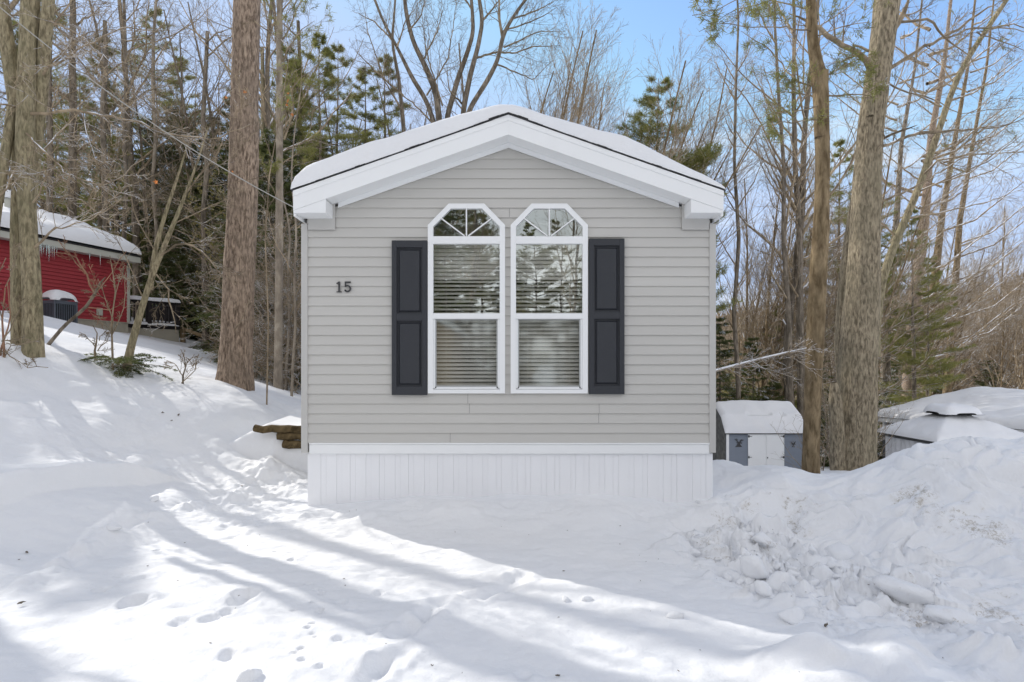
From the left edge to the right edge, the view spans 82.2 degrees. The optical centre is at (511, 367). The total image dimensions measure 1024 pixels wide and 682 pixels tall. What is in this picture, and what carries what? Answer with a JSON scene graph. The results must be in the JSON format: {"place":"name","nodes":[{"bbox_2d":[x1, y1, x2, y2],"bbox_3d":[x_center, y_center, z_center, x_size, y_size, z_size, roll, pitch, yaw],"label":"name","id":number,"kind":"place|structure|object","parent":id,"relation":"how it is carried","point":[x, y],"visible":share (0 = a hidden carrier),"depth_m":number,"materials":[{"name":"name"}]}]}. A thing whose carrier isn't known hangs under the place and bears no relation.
{"place":"outdoors","nodes":[
{"label":"outdoors","id":0,"kind":"place"},
{"bbox_2d":[0,311,1023,681],"bbox_3d":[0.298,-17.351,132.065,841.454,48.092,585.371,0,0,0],"label":"ground","id":1,"kind":"structure","parent":0,"point":[456,589],"depth_m":4.55,"materials":[{"name":"snow"}]},
{"bbox_2d":[0,235,47,367],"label":"reddish shrub","id":2,"kind":"object","parent":1,"relation":"on","point":[4,351],"visible":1,"depth_m":7.59,"materials":[{"name":"brown plant"}]},
{"bbox_2d":[0,0,98,193],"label":"pine tree","id":3,"kind":"object","parent":1,"relation":"on","point":[54,73],"visible":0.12,"depth_m":26.50,"materials":[{"name":"green plant"}]},
{"bbox_2d":[0,1,119,212],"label":"woodland tree","id":4,"kind":"object","parent":1,"relation":"on","point":[49,120],"visible":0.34,"depth_m":22.94,"materials":[{"name":"brown plant"}]},
{"bbox_2d":[42,289,77,322],"bbox_3d":[-13.607,-1.759,17.594,0.760,1.142,0.760,0,0,18],"label":"air conditioner","id":5,"kind":"object","parent":1,"relation":"on","point":[59,305],"visible":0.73,"depth_m":17.36,"materials":[{"name":"black metal"}]},
{"bbox_2d":[0,0,140,218],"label":"woodland tree","id":6,"kind":"object","parent":1,"relation":"on","point":[74,153],"visible":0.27,"depth_m":23.90,"materials":[{"name":"brown plant"}]},
{"bbox_2d":[0,190,141,332],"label":"red house","id":7,"kind":"structure","parent":1,"relation":"on","point":[86,245],"depth_m":18.84,"materials":[{"name":"wood"}]},
{"bbox_2d":[38,72,107,220],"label":"pine tree","id":8,"kind":"object","parent":1,"relation":"on","point":[59,108],"visible":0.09,"depth_m":31.78,"materials":[{"name":"green plant"}]},
{"bbox_2d":[47,235,128,344],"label":"bare sapling","id":9,"kind":"object","parent":1,"relation":"on","point":[60,330],"visible":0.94,"depth_m":8.90,"materials":[{"name":"brown plant"}]},
{"bbox_2d":[45,32,152,268],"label":"pine tree","id":10,"kind":"object","parent":1,"relation":"on","point":[99,223],"visible":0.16,"depth_m":26.66,"materials":[{"name":"green plant"}]},
{"bbox_2d":[81,257,139,369],"bbox_3d":[-5.850,-0.765,8.581,0.668,1.755,0.377,0,0,0],"label":"twiggy stem","id":11,"kind":"object","parent":1,"relation":"on","point":[119,316],"visible":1,"depth_m":8.59,"materials":[{"name":"brown plant"}]},
{"bbox_2d":[39,6,185,232],"bbox_3d":[-14.848,-7.441,21.583,6.451,12.561,3.387,0,0,16],"label":"woodland tree","id":12,"kind":"object","parent":1,"relation":"on","point":[103,142],"visible":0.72,"depth_m":21.92,"materials":[{"name":"green plant"}]},
{"bbox_2d":[17,0,211,236],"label":"bare tree","id":13,"kind":"object","parent":1,"relation":"on","point":[108,133],"visible":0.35,"depth_m":27.12,"materials":[{"name":"brown plant"}]},
{"bbox_2d":[55,0,183,254],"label":"woodland tree","id":14,"kind":"object","parent":1,"relation":"on","point":[125,166],"visible":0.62,"depth_m":23.94,"materials":[{"name":"brown plant"}]},
{"bbox_2d":[19,0,225,316],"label":"bare tree","id":15,"kind":"object","parent":1,"relation":"on","point":[135,242],"visible":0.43,"depth_m":26.91,"materials":[{"name":"brown plant"}]},
{"bbox_2d":[0,0,256,357],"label":"twin trunk tree","id":16,"kind":"object","parent":1,"relation":"on","point":[26,72],"visible":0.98,"depth_m":7.84,"materials":[{"name":"brown plant"}]},
{"bbox_2d":[80,353,177,381],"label":"young hemlock","id":17,"kind":"object","parent":1,"relation":"on","point":[118,362],"visible":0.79,"depth_m":8.61,"materials":[{"name":"green plant"}]},
{"bbox_2d":[55,39,212,267],"bbox_3d":[-17.514,-8.887,28.067,7.011,14.759,6.204,0,0,0],"label":"bare tree","id":18,"kind":"object","parent":1,"relation":"on","point":[143,191],"visible":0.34,"depth_m":28.20,"materials":[{"name":"brown plant"}]},
{"bbox_2d":[86,7,206,219],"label":"pine tree","id":19,"kind":"object","parent":1,"relation":"on","point":[155,72],"visible":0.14,"depth_m":31.38,"materials":[{"name":"green plant"}]},
{"bbox_2d":[89,0,209,296],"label":"woodland tree","id":20,"kind":"object","parent":1,"relation":"on","point":[154,146],"visible":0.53,"depth_m":25.94,"materials":[{"name":"brown plant"}]},
{"bbox_2d":[120,118,182,316],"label":"hemlock tree","id":21,"kind":"object","parent":1,"relation":"on","point":[148,181],"visible":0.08,"depth_m":29.17,"materials":[{"name":"green plant"}]},
{"bbox_2d":[128,296,180,341],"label":"deck","id":22,"kind":"structure","parent":1,"relation":"on","point":[169,332],"depth_m":21.81,"materials":[{"name":"black wood"}]},
{"bbox_2d":[130,180,193,333],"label":"hemlock tree","id":23,"kind":"object","parent":1,"relation":"on","point":[170,220],"visible":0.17,"depth_m":26.24,"materials":[{"name":"green plant"}]},
{"bbox_2d":[130,105,201,313],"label":"hemlock tree","id":24,"kind":"object","parent":1,"relation":"on","point":[169,150],"visible":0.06,"depth_m":30.30,"materials":[{"name":"green plant"}]},
{"bbox_2d":[108,0,230,235],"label":"bare tree","id":25,"kind":"object","parent":1,"relation":"on","point":[184,101],"visible":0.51,"depth_m":25.77,"materials":[{"name":"brown plant"}]},
{"bbox_2d":[116,4,226,214],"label":"bare tree","id":26,"kind":"object","parent":1,"relation":"on","point":[182,78],"visible":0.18,"depth_m":30.31,"materials":[{"name":"brown plant"}]},
{"bbox_2d":[105,125,247,371],"bbox_3d":[-5.142,-1.688,8.866,2.476,3.856,1.762,0,0,0],"label":"forked tree","id":27,"kind":"object","parent":1,"relation":"on","point":[156,259],"visible":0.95,"depth_m":8.79,"materials":[{"name":"brown plant"}]},
{"bbox_2d":[134,169,220,337],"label":"hemlock tree","id":28,"kind":"object","parent":1,"relation":"on","point":[183,269],"visible":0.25,"depth_m":25.44,"materials":[{"name":"green plant"}]},
{"bbox_2d":[141,121,213,318],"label":"hemlock tree","id":29,"kind":"object","parent":1,"relation":"on","point":[177,155],"visible":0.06,"depth_m":29.29,"materials":[{"name":"green plant"}]},
{"bbox_2d":[153,177,222,338],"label":"hemlock tree","id":30,"kind":"object","parent":1,"relation":"on","point":[198,196],"visible":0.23,"depth_m":25.28,"materials":[{"name":"green plant"}]},
{"bbox_2d":[170,139,228,340],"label":"hemlock tree","id":31,"kind":"object","parent":1,"relation":"on","point":[223,177],"visible":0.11,"depth_m":25.34,"materials":[{"name":"green plant"}]},
{"bbox_2d":[130,0,273,209],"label":"bare tree","id":32,"kind":"object","parent":1,"relation":"on","point":[218,107],"visible":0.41,"depth_m":26.44,"materials":[{"name":"brown plant"}]},
{"bbox_2d":[134,0,275,349],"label":"woodland tree","id":33,"kind":"object","parent":1,"relation":"on","point":[206,176],"visible":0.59,"depth_m":21.93,"materials":[{"name":"brown plant"}]},
{"bbox_2d":[184,170,225,334],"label":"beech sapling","id":34,"kind":"object","parent":1,"relation":"on","point":[200,192],"visible":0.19,"depth_m":23.13,"materials":[{"name":"brown plant"}]},
{"bbox_2d":[180,192,255,352],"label":"hemlock tree","id":35,"kind":"object","parent":1,"relation":"on","point":[210,304],"visible":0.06,"depth_m":20.18,"materials":[{"name":"green plant"}]},
{"bbox_2d":[153,48,316,404],"bbox_3d":[-4.318,-2.265,9.290,2.616,5.726,0.253,0,0,0],"label":"bare sapling","id":36,"kind":"object","parent":1,"relation":"on","point":[155,181],"visible":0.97,"depth_m":9.39,"materials":[{"name":"brown plant"}]},
{"bbox_2d":[179,215,300,385],"bbox_3d":[-6.349,-1.402,15.655,4.784,5.205,5.045,0,0,-30],"label":"bare shrub","id":37,"kind":"object","parent":1,"relation":"on","point":[255,373],"visible":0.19,"depth_m":15.15,"materials":[{"name":"brown plant"}]},
{"bbox_2d":[180,0,309,253],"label":"woodland tree","id":38,"kind":"object","parent":1,"relation":"on","point":[262,79],"visible":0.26,"depth_m":20.94,"materials":[{"name":"brown plant"}]},
{"bbox_2d":[190,126,301,384],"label":"hemlock tree","id":39,"kind":"object","parent":1,"relation":"on","point":[269,136],"visible":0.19,"depth_m":16.77,"materials":[{"name":"green plant"}]},
{"bbox_2d":[191,228,300,393],"bbox_3d":[-5.254,-0.923,14.804,5.006,5.164,4.747,0,0,-7],"label":"bare shrub","id":40,"kind":"object","parent":1,"relation":"on","point":[285,322],"visible":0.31,"depth_m":14.10,"materials":[{"name":"brown plant"}]},
{"bbox_2d":[197,140,300,377],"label":"hemlock tree","id":41,"kind":"object","parent":1,"relation":"on","point":[212,325],"visible":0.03,"depth_m":16.88,"materials":[{"name":"green plant"}]},
{"bbox_2d":[199,208,300,390],"bbox_3d":[-5.159,-1.142,14.390,4.984,5.422,5.255,0,0,27],"label":"bare shrub","id":42,"kind":"object","parent":1,"relation":"on","point":[286,350],"visible":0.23,"depth_m":14.16,"materials":[{"name":"brown plant"}]},
{"bbox_2d":[215,0,302,390],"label":"pine tree","id":43,"kind":"object","parent":1,"relation":"on","point":[235,362],"visible":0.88,"depth_m":9.80,"materials":[{"name":"brown plant"}]},
{"bbox_2d":[160,0,377,255],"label":"bare tree","id":44,"kind":"object","parent":1,"relation":"on","point":[265,109],"visible":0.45,"depth_m":20.58,"materials":[{"name":"brown plant"}]},
{"bbox_2d":[223,0,335,389],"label":"grey barked tree","id":45,"kind":"object","parent":1,"relation":"on","point":[278,324],"visible":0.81,"depth_m":12.94,"materials":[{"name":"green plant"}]},
{"bbox_2d":[253,157,305,383],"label":"hemlock tree","id":46,"kind":"object","parent":1,"relation":"on","point":[297,170],"visible":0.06,"depth_m":16.89,"materials":[{"name":"green plant"}]},
{"bbox_2d":[258,85,303,396],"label":"thin sapling","id":47,"kind":"object","parent":1,"relation":"on","point":[295,310],"visible":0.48,"depth_m":11.99,"materials":[{"name":"brown plant"}]},
{"bbox_2d":[262,100,301,389],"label":"thin sapling","id":48,"kind":"object","parent":1,"relation":"on","point":[288,338],"visible":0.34,"depth_m":13.98,"materials":[{"name":"brown plant"}]},
{"bbox_2d":[186,0,382,182],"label":"bare tree","id":49,"kind":"object","parent":1,"relation":"on","point":[306,63],"visible":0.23,"depth_m":25.98,"materials":[{"name":"brown plant"}]},
{"bbox_2d":[259,42,326,162],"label":"pine tree","id":50,"kind":"object","parent":1,"relation":"on","point":[274,85],"visible":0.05,"depth_m":23.50,"materials":[{"name":"green plant"}]},
{"bbox_2d":[264,63,331,235],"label":"pine tree","id":51,"kind":"object","parent":1,"relation":"on","point":[322,140],"visible":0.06,"depth_m":23.26,"materials":[{"name":"green plant"}]},
{"bbox_2d":[275,32,368,216],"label":"pine tree","id":52,"kind":"object","parent":1,"relation":"on","point":[326,53],"visible":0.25,"depth_m":22.55,"materials":[{"name":"green plant"}]},
{"bbox_2d":[304,43,370,156],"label":"pine tree","id":53,"kind":"object","parent":1,"relation":"on","point":[333,58],"visible":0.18,"depth_m":31.00,"materials":[{"name":"green plant"}]},
{"bbox_2d":[325,64,392,153],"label":"pine tree","id":54,"kind":"object","parent":1,"relation":"on","point":[357,100],"visible":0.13,"depth_m":28.74,"materials":[{"name":"green plant"}]},
{"bbox_2d":[353,53,412,141],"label":"pine tree","id":55,"kind":"object","parent":1,"relation":"on","point":[374,117],"visible":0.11,"depth_m":27.38,"materials":[{"name":"green plant"}]},
{"bbox_2d":[335,0,581,131],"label":"spreading maple","id":56,"kind":"object","parent":1,"relation":"on","point":[435,90],"visible":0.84,"depth_m":23.92,"materials":[{"name":"brown plant"}]},
{"bbox_2d":[291,104,725,505],"bbox_3d":[-0.038,-0.485,12.611,4.329,4.370,13.578,0,0,0],"label":"mobile home","id":57,"kind":"object","parent":1,"relation":"on","point":[505,299],"visible":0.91,"depth_m":6.09,"materials":[{"name":"grey plastic"}]},
{"bbox_2d":[428,203,504,392],"bbox_3d":[-0.471,-0.715,6.135,0.799,1.963,0.149,0,0,0],"label":"window","id":58,"kind":"structure","parent":57,"relation":"in","point":[463,257],"depth_m":6.18,"materials":[{"name":"white plastic"}]},
{"bbox_2d":[511,203,587,392],"bbox_3d":[0.385,-0.715,6.135,0.799,1.963,0.149,0,0,0],"label":"window","id":59,"kind":"structure","parent":57,"relation":"in","point":[546,257],"depth_m":6.18,"materials":[{"name":"white plastic"}]},
{"bbox_2d":[491,44,582,120],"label":"bare tree","id":60,"kind":"object","parent":1,"relation":"on","point":[550,99],"visible":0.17,"depth_m":29.79,"materials":[{"name":"brown plant"}]},
{"bbox_2d":[516,1,630,138],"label":"bare tree","id":61,"kind":"object","parent":1,"relation":"on","point":[569,88],"visible":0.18,"depth_m":28.09,"materials":[{"name":"brown plant"}]},
{"bbox_2d":[527,0,651,146],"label":"bare tree","id":62,"kind":"object","parent":1,"relation":"on","point":[583,98],"visible":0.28,"depth_m":24.82,"materials":[{"name":"brown plant"}]},
{"bbox_2d":[615,73,742,313],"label":"pine tree","id":63,"kind":"object","parent":1,"relation":"on","point":[699,163],"visible":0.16,"depth_m":25.96,"materials":[{"name":"green plant"}]},
{"bbox_2d":[613,19,747,262],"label":"bare tree","id":64,"kind":"object","parent":1,"relation":"on","point":[678,146],"visible":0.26,"depth_m":24.50,"materials":[{"name":"brown plant"}]},
{"bbox_2d":[631,54,741,277],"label":"bare tree","id":65,"kind":"object","parent":1,"relation":"on","point":[706,133],"visible":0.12,"depth_m":30.20,"materials":[{"name":"brown plant"}]},
{"bbox_2d":[662,23,791,302],"bbox_3d":[8.145,-6.774,28.882,9.322,23.788,10.792,12,2,12],"label":"bare tree","id":66,"kind":"object","parent":1,"relation":"on","point":[727,155],"visible":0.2,"depth_m":27.92,"materials":[{"name":"brown plant"}]},
{"bbox_2d":[716,317,753,401],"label":"hemlock tree","id":67,"kind":"object","parent":1,"relation":"on","point":[724,353],"visible":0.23,"depth_m":28.12,"materials":[{"name":"green plant"}]},
{"bbox_2d":[698,0,786,398],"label":"thin tree","id":68,"kind":"object","parent":1,"relation":"on","point":[735,291],"visible":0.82,"depth_m":27.44,"materials":[{"name":"brown plant"}]},
{"bbox_2d":[739,555,767,578],"bbox_3d":[1.775,1.455,4.271,0.206,0.181,0.145,0,0,-5],"label":"snow chunk","id":69,"kind":"object","parent":1,"relation":"on","point":[752,566],"visible":0.94,"depth_m":4.24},
{"bbox_2d":[728,337,780,400],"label":"hemlock tree","id":70,"kind":"object","parent":1,"relation":"on","point":[754,350],"visible":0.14,"depth_m":29.63,"materials":[{"name":"green plant"}]},
{"bbox_2d":[713,400,802,468],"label":"garden shed","id":71,"kind":"structure","parent":1,"relation":"on","point":[746,434],"depth_m":24.00,"materials":[{"name":"grey"}]},
{"bbox_2d":[748,434,765,465],"bbox_3d":[10.010,3.658,23.964,0.733,1.884,0.043,0,0,0],"label":"door","id":72,"kind":"structure","parent":71,"relation":"in","point":[756,442],"depth_m":23.96,"materials":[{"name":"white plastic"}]},
{"bbox_2d":[766,434,783,465],"bbox_3d":[10.751,3.658,23.964,0.731,1.884,0.043,0,0,0],"label":"door","id":73,"kind":"structure","parent":71,"relation":"in","point":[774,445],"depth_m":23.96,"materials":[{"name":"white plastic"}]},
{"bbox_2d":[716,147,811,398],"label":"bare tree","id":74,"kind":"object","parent":1,"relation":"on","point":[751,328],"visible":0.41,"depth_m":32.56,"materials":[{"name":"brown plant"}]},
{"bbox_2d":[743,1,814,404],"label":"thin tree","id":75,"kind":"object","parent":1,"relation":"on","point":[788,322],"visible":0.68,"depth_m":26.93,"materials":[{"name":"brown plant"}]},
{"bbox_2d":[688,0,891,473],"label":"slender tree","id":76,"kind":"object","parent":1,"relation":"on","point":[819,74],"visible":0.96,"depth_m":8.90,"materials":[{"name":"brown plant"}]},
{"bbox_2d":[716,337,828,395],"bbox_3d":[3.363,-0.053,8.077,2.737,0.832,1.017,0,0,-34],"label":"snowy branch","id":77,"kind":"object","parent":76,"relation":"attached to","point":[753,360],"visible":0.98,"depth_m":8.01,"materials":[{"name":"grey plant"}]},
{"bbox_2d":[749,0,836,417],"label":"thin tree","id":78,"kind":"object","parent":1,"relation":"on","point":[799,288],"visible":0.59,"depth_m":27.88,"materials":[{"name":"brown plant"}]},
{"bbox_2d":[684,0,926,406],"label":"bare tree","id":79,"kind":"object","parent":1,"relation":"on","point":[805,114],"visible":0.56,"depth_m":28.09,"materials":[{"name":"brown plant"}]},
{"bbox_2d":[729,156,903,396],"bbox_3d":[15.177,-3.033,30.384,7.680,16.659,7.984,0,0,14],"label":"bare tree","id":80,"kind":"object","parent":1,"relation":"on","point":[767,331],"visible":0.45,"depth_m":30.31,"materials":[{"name":"brown plant"}]},
{"bbox_2d":[745,170,907,399],"bbox_3d":[16.182,-2.717,30.862,7.600,16.486,7.901,0,0,15],"label":"bare tree","id":81,"kind":"object","parent":1,"relation":"on","point":[782,327],"visible":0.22,"depth_m":30.66,"materials":[{"name":"brown plant"}]},
{"bbox_2d":[765,144,907,375],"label":"bare tree","id":82,"kind":"object","parent":1,"relation":"on","point":[829,304],"visible":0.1,"depth_m":33.11,"materials":[{"name":"brown plant"}]},
{"bbox_2d":[779,138,895,381],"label":"pine tree","id":83,"kind":"object","parent":1,"relation":"on","point":[841,142],"visible":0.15,"depth_m":33.31,"materials":[{"name":"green plant"}]},
{"bbox_2d":[824,541,854,560],"bbox_3d":[2.768,1.603,4.971,0.224,0.184,0.375,-1,10,5],"label":"snow chunk","id":84,"kind":"object","parent":1,"relation":"on","point":[838,550],"visible":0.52,"depth_m":4.91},
{"bbox_2d":[716,265,1023,405],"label":"woods","id":85,"kind":"object","parent":1,"relation":"on","point":[726,327],"depth_m":81.28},
{"bbox_2d":[829,164,930,354],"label":"pine tree","id":86,"kind":"object","parent":1,"relation":"on","point":[883,256],"visible":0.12,"depth_m":34.75,"materials":[{"name":"green plant"}]},
{"bbox_2d":[771,0,998,451],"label":"reddish tree","id":87,"kind":"object","parent":1,"relation":"on","point":[886,366],"visible":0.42,"depth_m":36.95,"materials":[{"name":"brown plant"}]},
{"bbox_2d":[770,109,1001,462],"bbox_3d":[18.030,-3.982,29.834,7.885,19.416,9.832,0,0,-16],"label":"bare tree","id":88,"kind":"object","parent":1,"relation":"on","point":[894,287],"visible":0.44,"depth_m":28.43,"materials":[{"name":"brown plant"}]},
{"bbox_2d":[773,0,1023,470],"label":"furrowed tree","id":89,"kind":"object","parent":1,"relation":"on","point":[853,406],"visible":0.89,"depth_m":9.81,"materials":[{"name":"brown plant"}]},
{"bbox_2d":[872,575,934,604],"bbox_3d":[2.598,1.483,3.892,0.373,0.136,0.177,8,11,35],"label":"snow chunk","id":90,"kind":"object","parent":1,"relation":"on","point":[902,591],"visible":0.99,"depth_m":3.84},
{"bbox_2d":[789,0,1023,355],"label":"leaning tree","id":91,"kind":"object","parent":1,"relation":"on","point":[927,166],"visible":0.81,"depth_m":11.45,"materials":[{"name":"brown plant"}]},
{"bbox_2d":[878,208,966,407],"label":"pine tree","id":92,"kind":"object","parent":1,"relation":"on","point":[914,356],"visible":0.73,"depth_m":32.84,"materials":[{"name":"green plant"}]},
{"bbox_2d":[830,0,1023,403],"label":"reddish tree","id":93,"kind":"object","parent":1,"relation":"on","point":[907,385],"visible":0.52,"depth_m":37.86,"materials":[{"name":"brown plant"}]},
{"bbox_2d":[832,0,1023,396],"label":"reddish tree","id":94,"kind":"object","parent":1,"relation":"on","point":[960,108],"visible":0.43,"depth_m":38.91,"materials":[{"name":"brown plant"}]},
{"bbox_2d":[888,255,976,400],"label":"pine tree","id":95,"kind":"object","parent":1,"relation":"on","point":[923,343],"visible":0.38,"depth_m":35.08,"materials":[{"name":"green plant"}]},
{"bbox_2d":[842,0,1023,393],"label":"reddish tree","id":96,"kind":"object","parent":1,"relation":"on","point":[958,237],"visible":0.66,"depth_m":39.88,"materials":[{"name":"brown plant"}]},
{"bbox_2d":[893,223,989,390],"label":"bare tree","id":97,"kind":"object","parent":1,"relation":"on","point":[938,344],"visible":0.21,"depth_m":38.55,"materials":[{"name":"brown plant"}]},
{"bbox_2d":[922,604,977,625],"bbox_3d":[2.692,1.528,3.582,0.306,0.120,0.216,8,11,35],"label":"snow chunk","id":98,"kind":"object","parent":1,"relation":"on","point":[941,614],"visible":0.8,"depth_m":3.55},
{"bbox_2d":[878,403,1023,457],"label":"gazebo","id":99,"kind":"object","parent":1,"relation":"on","point":[947,421],"visible":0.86,"depth_m":19.91,"materials":[{"name":"white metal"}]},
{"bbox_2d":[878,386,1023,432],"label":"snow","id":100,"kind":"structure","parent":1,"relation":"on","point":[1002,406],"depth_m":26.10,"materials":[{"name":"snow"}]},
{"bbox_2d":[895,230,1023,393],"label":"bare tree","id":101,"kind":"object","parent":1,"relation":"on","point":[968,360],"visible":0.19,"depth_m":43.35,"materials":[{"name":"brown plant"}]},
{"bbox_2d":[931,207,1021,394],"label":"bare tree","id":102,"kind":"object","parent":1,"relation":"on","point":[950,252],"visible":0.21,"depth_m":46.10,"materials":[{"name":"brown plant"}]},
{"bbox_2d":[945,180,1023,388],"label":"bare tree","id":103,"kind":"object","parent":1,"relation":"on","point":[997,251],"visible":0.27,"depth_m":49.24,"materials":[{"name":"brown plant"}]},
{"bbox_2d":[959,282,1023,388],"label":"bare tree","id":104,"kind":"object","parent":1,"relation":"on","point":[1016,362],"visible":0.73,"depth_m":41.01,"materials":[{"name":"brown plant"}]},
{"bbox_2d":[961,233,1023,389],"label":"bare tree","id":105,"kind":"object","parent":1,"relation":"on","point":[1006,345],"visible":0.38,"depth_m":44.20,"materials":[{"name":"brown plant"}]},
{"bbox_2d":[0,0,1023,319],"label":"sky","id":106,"kind":"structure","parent":0,"point":[653,19],"materials":[{"name":"blue"}]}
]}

